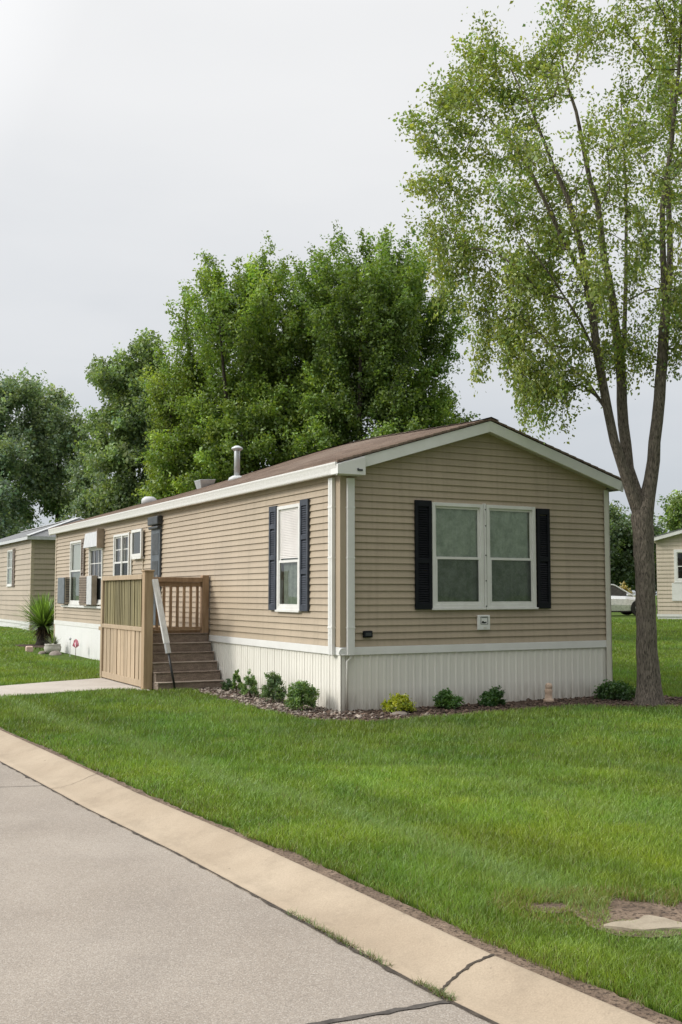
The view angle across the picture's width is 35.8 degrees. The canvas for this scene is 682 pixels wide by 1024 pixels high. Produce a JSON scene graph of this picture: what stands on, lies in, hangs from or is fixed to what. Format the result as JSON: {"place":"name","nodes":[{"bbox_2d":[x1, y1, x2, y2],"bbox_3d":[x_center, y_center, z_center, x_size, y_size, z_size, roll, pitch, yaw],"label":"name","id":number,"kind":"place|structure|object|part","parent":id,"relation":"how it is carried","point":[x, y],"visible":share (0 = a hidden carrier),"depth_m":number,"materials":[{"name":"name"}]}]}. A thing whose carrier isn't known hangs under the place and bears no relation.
{"place":"outdoors","nodes":[
{"label":"outdoors","id":0,"kind":"place"},
{"bbox_2d":[0,678,149,696],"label":"path","id":1,"kind":"structure","parent":0,"point":[61,686],"depth_m":17.51,"materials":[{"name":"concrete"}]},
{"bbox_2d":[0,761,498,1023],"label":"road","id":2,"kind":"structure","parent":0,"point":[103,920],"depth_m":4.91,"materials":[{"name":"grey concrete"}]},
{"bbox_2d":[0,730,654,1023],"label":"kerb","id":3,"kind":"structure","parent":2,"relation":"on","point":[493,987],"depth_m":5.34,"materials":[{"name":"beige concrete"}]},
{"bbox_2d":[285,906,393,966],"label":"gutter weeds","id":4,"kind":"object","parent":3,"relation":"on","point":[378,959],"visible":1,"depth_m":4.98,"materials":[{"name":"green plant"}]},
{"bbox_2d":[412,975,457,1000],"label":"gutter weeds","id":5,"kind":"object","parent":3,"relation":"on","point":[436,991],"visible":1,"depth_m":4.32,"materials":[{"name":"green plant"}]},
{"bbox_2d":[0,595,681,1021],"bbox_3d":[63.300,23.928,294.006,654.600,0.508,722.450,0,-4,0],"label":"lawn ground","id":6,"kind":"structure","parent":0,"point":[74,657],"depth_m":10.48,"materials":[{"name":"green plant"}]},
{"bbox_2d":[0,468,24,538],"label":"broad tree","id":7,"kind":"object","parent":6,"relation":"on","point":[7,525],"visible":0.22,"depth_m":60.42,"materials":[{"name":"green plant"}]},
{"bbox_2d":[1,592,53,644],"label":"spiky plant","id":8,"kind":"object","parent":6,"relation":"on","point":[41,608],"visible":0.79,"depth_m":29.82,"materials":[{"name":"green plant"}]},
{"bbox_2d":[25,646,32,651],"bbox_3d":[-8.056,3.547,27.333,0.180,0.160,0.180,2,-5,-23],"label":"garden block","id":9,"kind":"object","parent":6,"relation":"on","point":[28,648],"depth_m":27.26,"materials":[{"name":"beige stone"}]},
{"bbox_2d":[16,644,44,646],"bbox_3d":[-8.362,3.723,29.425,2.373,0.004,1.273,-3,-6,38],"label":"plant bed","id":10,"kind":"object","parent":6,"relation":"on","point":[25,645],"visible":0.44,"depth_m":29.57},
{"bbox_2d":[0,363,65,534],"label":"poplar tree","id":11,"kind":"object","parent":6,"relation":"on","point":[27,474],"visible":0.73,"depth_m":69.53,"materials":[{"name":"green plant"}]},
{"bbox_2d":[0,517,82,630],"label":"neighbour home","id":12,"kind":"object","parent":6,"relation":"on","point":[27,562],"visible":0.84,"depth_m":41.14,"materials":[{"name":"beige plastic"}]},
{"bbox_2d":[6,550,11,586],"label":"window","id":13,"kind":"structure","parent":12,"relation":"in","point":[9,553],"depth_m":43.86,"materials":[{"name":"white plastic"}]},
{"bbox_2d":[44,633,60,653],"bbox_3d":[-7.288,3.321,26.727,0.509,0.517,0.464,2,-5,-29],"label":"flower pot","id":14,"kind":"object","parent":6,"relation":"on","point":[49,647],"visible":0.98,"depth_m":26.59,"materials":[{"name":"stone"}]},
{"bbox_2d":[20,379,94,522],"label":"poplar tree","id":15,"kind":"object","parent":6,"relation":"on","point":[50,424],"visible":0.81,"depth_m":70.97,"materials":[{"name":"green plant"}]},
{"bbox_2d":[72,639,78,657],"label":"flower","id":16,"kind":"object","parent":6,"relation":"on","point":[76,642],"visible":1,"depth_m":24.91,"materials":[{"name":"pink plant"}]},
{"bbox_2d":[54,439,111,521],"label":"poplar tree","id":17,"kind":"object","parent":6,"relation":"on","point":[78,481],"visible":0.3,"depth_m":65.52,"materials":[{"name":"green plant"}]},
{"bbox_2d":[71,327,174,513],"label":"willow tree","id":18,"kind":"object","parent":6,"relation":"on","point":[121,420],"visible":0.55,"depth_m":47.65,"materials":[{"name":"green plant"}]},
{"bbox_2d":[133,438,155,505],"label":"willow tree","id":19,"kind":"object","parent":6,"relation":"on","point":[145,478],"depth_m":46.29,"materials":[{"name":"green plant"}]},
{"bbox_2d":[99,570,223,690],"bbox_3d":[-3.293,2.019,18.620,1.295,1.930,3.420,2,-5,-28],"label":"wooden porch","id":20,"kind":"object","parent":6,"relation":"on","point":[132,650],"visible":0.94,"depth_m":17.75,"materials":[{"name":"brown wood"}]},
{"bbox_2d":[152,579,175,688],"bbox_3d":[-2.840,1.971,17.030,0.497,1.791,0.108,-3,-5,30],"label":"handrail pole","id":21,"kind":"object","parent":20,"relation":"attached to","point":[161,614],"visible":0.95,"depth_m":17.05,"materials":[{"name":"metal"}]},
{"bbox_2d":[132,335,219,504],"bbox_3d":[-4.999,-0.814,33.661,3.404,9.906,2.870,0,-4,0],"label":"maple tree","id":22,"kind":"object","parent":6,"relation":"on","point":[157,395],"visible":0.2,"depth_m":33.37,"materials":[{"name":"green plant"}]},
{"bbox_2d":[135,230,342,498],"bbox_3d":[-2.870,-2.391,33.359,7.017,12.995,6.028,0,-4,0],"label":"maple tree","id":23,"kind":"object","parent":6,"relation":"on","point":[233,418],"visible":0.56,"depth_m":32.13,"materials":[{"name":"green plant"}]},
{"bbox_2d":[48,417,623,711],"bbox_3d":[-1.763,1.114,22.164,4.988,4.378,16.680,2,-5,-28],"label":"mobile home","id":24,"kind":"object","parent":6,"relation":"on","point":[469,562],"visible":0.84,"depth_m":15.27,"materials":[{"name":"beige plastic"}]},
{"bbox_2d":[57,577,69,603],"bbox_3d":[-7.083,2.008,27.012,0.152,0.680,0.728,2,-5,-28],"label":"air conditioner","id":25,"kind":"object","parent":24,"relation":"attached to","point":[63,591],"visible":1,"depth_m":26.74,"materials":[{"name":"grey metal"}]},
{"bbox_2d":[68,540,80,604],"bbox_3d":[-6.529,1.514,26.316,0.222,1.597,1.160,2,-5,-28],"label":"window","id":26,"kind":"structure","parent":24,"relation":"in","point":[75,546],"depth_m":26.52,"materials":[{"name":"white plastic"}]},
{"bbox_2d":[79,575,96,604],"bbox_3d":[-5.947,1.838,24.812,0.138,0.680,1.150,2,-5,-28],"label":"air conditioner","id":27,"kind":"object","parent":24,"relation":"attached to","point":[87,590],"visible":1,"depth_m":24.50,"materials":[{"name":"grey metal"}]},
{"bbox_2d":[88,547,103,604],"bbox_3d":[-5.649,1.485,24.657,0.222,1.342,1.210,2,-5,-28],"label":"window","id":28,"kind":"structure","parent":24,"relation":"in","point":[99,563],"depth_m":24.85,"materials":[{"name":"white plastic"}]},
{"bbox_2d":[113,532,130,575],"bbox_3d":[-4.668,1.135,22.834,0.222,1.340,1.230,2,-5,-28],"label":"window","id":29,"kind":"structure","parent":24,"relation":"in","point":[124,538],"depth_m":23.07,"materials":[{"name":"white plastic"}]},
{"bbox_2d":[148,516,162,625],"bbox_3d":[-3.647,1.147,20.644,0.118,2.120,0.620,2,-5,-28],"label":"door","id":30,"kind":"structure","parent":24,"relation":"in","point":[156,531],"depth_m":20.59,"materials":[{"name":"grey metal"}]},
{"bbox_2d":[275,503,301,612],"bbox_3d":[-0.691,0.675,15.368,0.222,1.552,0.810,2,-5,-28],"label":"window","id":31,"kind":"structure","parent":24,"relation":"in","point":[287,568],"depth_m":15.44,"materials":[{"name":"white plastic"}]},
{"bbox_2d":[431,502,485,609],"bbox_3d":[1.603,0.627,14.873,0.902,1.492,0.222,2,-5,-28],"label":"window","id":32,"kind":"structure","parent":24,"relation":"in","point":[457,528],"depth_m":14.86,"materials":[{"name":"white plastic"}]},
{"bbox_2d":[486,505,538,609],"bbox_3d":[2.417,0.660,15.305,0.912,1.492,0.222,2,-5,-28],"label":"window","id":33,"kind":"structure","parent":24,"relation":"in","point":[510,530],"depth_m":15.30,"materials":[{"name":"white plastic"}]},
{"bbox_2d":[0,727,681,1023],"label":"soil strip","id":34,"kind":"object","parent":6,"relation":"on","point":[622,1003],"visible":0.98,"depth_m":4.91,"materials":[{"name":"brown soil"}]},
{"bbox_2d":[256,219,480,465],"bbox_3d":[1.006,-2.627,32.699,7.547,13.314,6.323,0,-4,0],"label":"maple tree","id":35,"kind":"object","parent":6,"relation":"on","point":[383,325],"visible":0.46,"depth_m":31.46,"materials":[{"name":"green plant"}]},
{"bbox_2d":[102,762,681,1021],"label":"lawn grass","id":36,"kind":"structure","parent":6,"relation":"on","point":[450,882],"depth_m":6.53,"materials":[{"name":"green plant"}]},
{"bbox_2d":[193,687,681,721],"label":"mulch bed","id":37,"kind":"object","parent":6,"relation":"on","point":[518,704],"visible":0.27,"depth_m":14.47,"materials":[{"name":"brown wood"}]},
{"bbox_2d":[220,678,232,690],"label":"shrub","id":38,"kind":"object","parent":37,"relation":"on","point":[227,684],"visible":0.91,"depth_m":16.77,"materials":[{"name":"green plant"}]},
{"bbox_2d":[230,669,242,691],"bbox_3d":[-1.634,2.636,16.462,0.220,0.389,0.184,2,-5,-24],"label":"shrub","id":39,"kind":"object","parent":37,"relation":"on","point":[236,676],"visible":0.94,"depth_m":16.43,"materials":[{"name":"green plant"}]},
{"bbox_2d":[239,671,258,695],"bbox_3d":[-1.375,2.568,15.835,0.316,0.438,0.304,1,-5,-17],"label":"shrub","id":40,"kind":"object","parent":37,"relation":"on","point":[251,681],"visible":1,"depth_m":15.78,"materials":[{"name":"green plant"}]},
{"bbox_2d":[256,670,286,702],"bbox_3d":[-0.983,2.486,15.007,0.434,0.465,0.417,0,-4,0],"label":"shrub","id":41,"kind":"object","parent":37,"relation":"on","point":[276,692],"visible":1,"depth_m":14.93,"materials":[{"name":"green plant"}]},
{"bbox_2d":[284,680,319,710],"bbox_3d":[-0.520,2.427,14.001,0.491,0.436,0.510,0,-4,0],"label":"shrub","id":42,"kind":"object","parent":37,"relation":"on","point":[301,696],"visible":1,"depth_m":13.89,"materials":[{"name":"green plant"}]},
{"bbox_2d":[380,692,416,711],"bbox_3d":[0.739,2.482,13.744,0.446,0.278,0.442,4,-6,-42],"label":"shrub","id":43,"kind":"object","parent":37,"relation":"on","point":[400,702],"visible":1,"depth_m":13.67,"materials":[{"name":"yellow plant"}]},
{"bbox_2d":[391,711,407,714],"bbox_3d":[0.742,2.572,13.506,0.217,0.053,0.172,-1,-4,8],"label":"garden rock","id":44,"kind":"object","parent":37,"relation":"on","point":[400,713],"visible":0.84,"depth_m":13.46,"materials":[{"name":"beige stone"}]},
{"bbox_2d":[432,688,464,708],"bbox_3d":[1.427,2.511,14.205,0.417,0.308,0.398,-4,-6,44],"label":"shrub","id":45,"kind":"object","parent":37,"relation":"on","point":[444,699],"visible":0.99,"depth_m":14.12,"materials":[{"name":"green plant"}]},
{"bbox_2d":[476,685,505,706],"bbox_3d":[2.084,2.534,14.568,0.362,0.301,0.437,-3,-5,35],"label":"shrub","id":46,"kind":"object","parent":37,"relation":"on","point":[491,697],"visible":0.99,"depth_m":14.46,"materials":[{"name":"green plant"}]},
{"bbox_2d":[543,683,553,702],"bbox_3d":[2.949,2.562,15.023,0.149,0.275,0.149,0,-4,0],"label":"garden ornament","id":47,"kind":"object","parent":37,"relation":"on","point":[548,690],"visible":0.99,"depth_m":14.98,"materials":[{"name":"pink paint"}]},
{"bbox_2d":[592,678,635,700],"bbox_3d":[4.008,2.590,15.495,0.672,0.334,0.698,0,-4,0],"label":"shrub","id":48,"kind":"object","parent":37,"relation":"on","point":[614,690],"visible":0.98,"depth_m":15.32,"materials":[{"name":"green plant"}]},
{"bbox_2d":[388,0,681,705],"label":"shade tree","id":49,"kind":"object","parent":6,"relation":"on","point":[599,290],"visible":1,"depth_m":14.91,"materials":[{"name":"green plant"}]},
{"bbox_2d":[520,902,572,912],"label":"bare soil","id":50,"kind":"structure","parent":6,"relation":"on","point":[551,905],"depth_m":5.23,"materials":[{"name":"brown soil"}]},
{"bbox_2d":[610,519,629,563],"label":"broad tree","id":51,"kind":"object","parent":6,"relation":"on","point":[612,546],"depth_m":80.91,"materials":[{"name":"green plant"}]},
{"bbox_2d":[609,500,634,589],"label":"broad tree","id":52,"kind":"object","parent":6,"relation":"on","point":[621,569],"visible":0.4,"depth_m":82.41,"materials":[{"name":"green plant"}]},
{"bbox_2d":[611,584,635,614],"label":"parked car","id":53,"kind":"object","parent":6,"relation":"on","point":[623,602],"visible":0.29,"depth_m":49.03,"materials":[{"name":"silver metal"}]},
{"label":"window","id":54,"kind":"part","parent":53,"relation":"part of","materials":[{"name":"grey glass"}]},
{"bbox_2d":[619,581,634,596],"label":"shrub","id":55,"kind":"object","parent":6,"relation":"on","point":[624,587],"visible":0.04,"depth_m":59.61,"materials":[{"name":"green plant"}]},
{"bbox_2d":[573,894,681,936],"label":"bare soil","id":56,"kind":"structure","parent":6,"relation":"on","point":[626,910],"depth_m":5.13,"materials":[{"name":"brown soil"}]},
{"bbox_2d":[603,915,681,930],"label":"flat stone","id":57,"kind":"object","parent":56,"relation":"on","point":[649,922],"visible":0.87,"depth_m":4.91,"materials":[{"name":"beige stone"}]},
{"bbox_2d":[621,513,667,598],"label":"broad tree","id":58,"kind":"object","parent":6,"relation":"on","point":[657,530],"visible":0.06,"depth_m":84.71,"materials":[{"name":"green plant"}]},
{"bbox_2d":[654,529,681,618],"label":"neighbour home","id":59,"kind":"object","parent":6,"relation":"on","point":[669,570],"visible":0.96,"depth_m":44.74,"materials":[{"name":"plastic"}]},
{"bbox_2d":[674,549,681,582],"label":"window","id":60,"kind":"structure","parent":59,"relation":"in","point":[677,552],"depth_m":44.67,"materials":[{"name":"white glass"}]},
{"bbox_2d":[655,489,681,533],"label":"broad tree","id":61,"kind":"object","parent":6,"relation":"on","point":[673,513],"visible":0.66,"depth_m":74.06,"materials":[{"name":"green plant"}]},
{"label":"mulch bed","id":62,"kind":"structure","parent":6,"relation":"on","visible":0},
{"bbox_2d":[49,651,61,654],"bbox_3d":[-7.091,3.509,26.239,0.307,0.132,0.426,1,-5,-16],"label":"garden rock","id":63,"kind":"object","parent":62,"relation":"on","point":[55,653],"visible":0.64,"depth_m":26.11,"materials":[{"name":"grey stone"}]},
{"bbox_2d":[0,0,681,594],"label":"sky","id":64,"kind":"structure","parent":0,"point":[138,137],"materials":[{"name":"white"}]}
]}

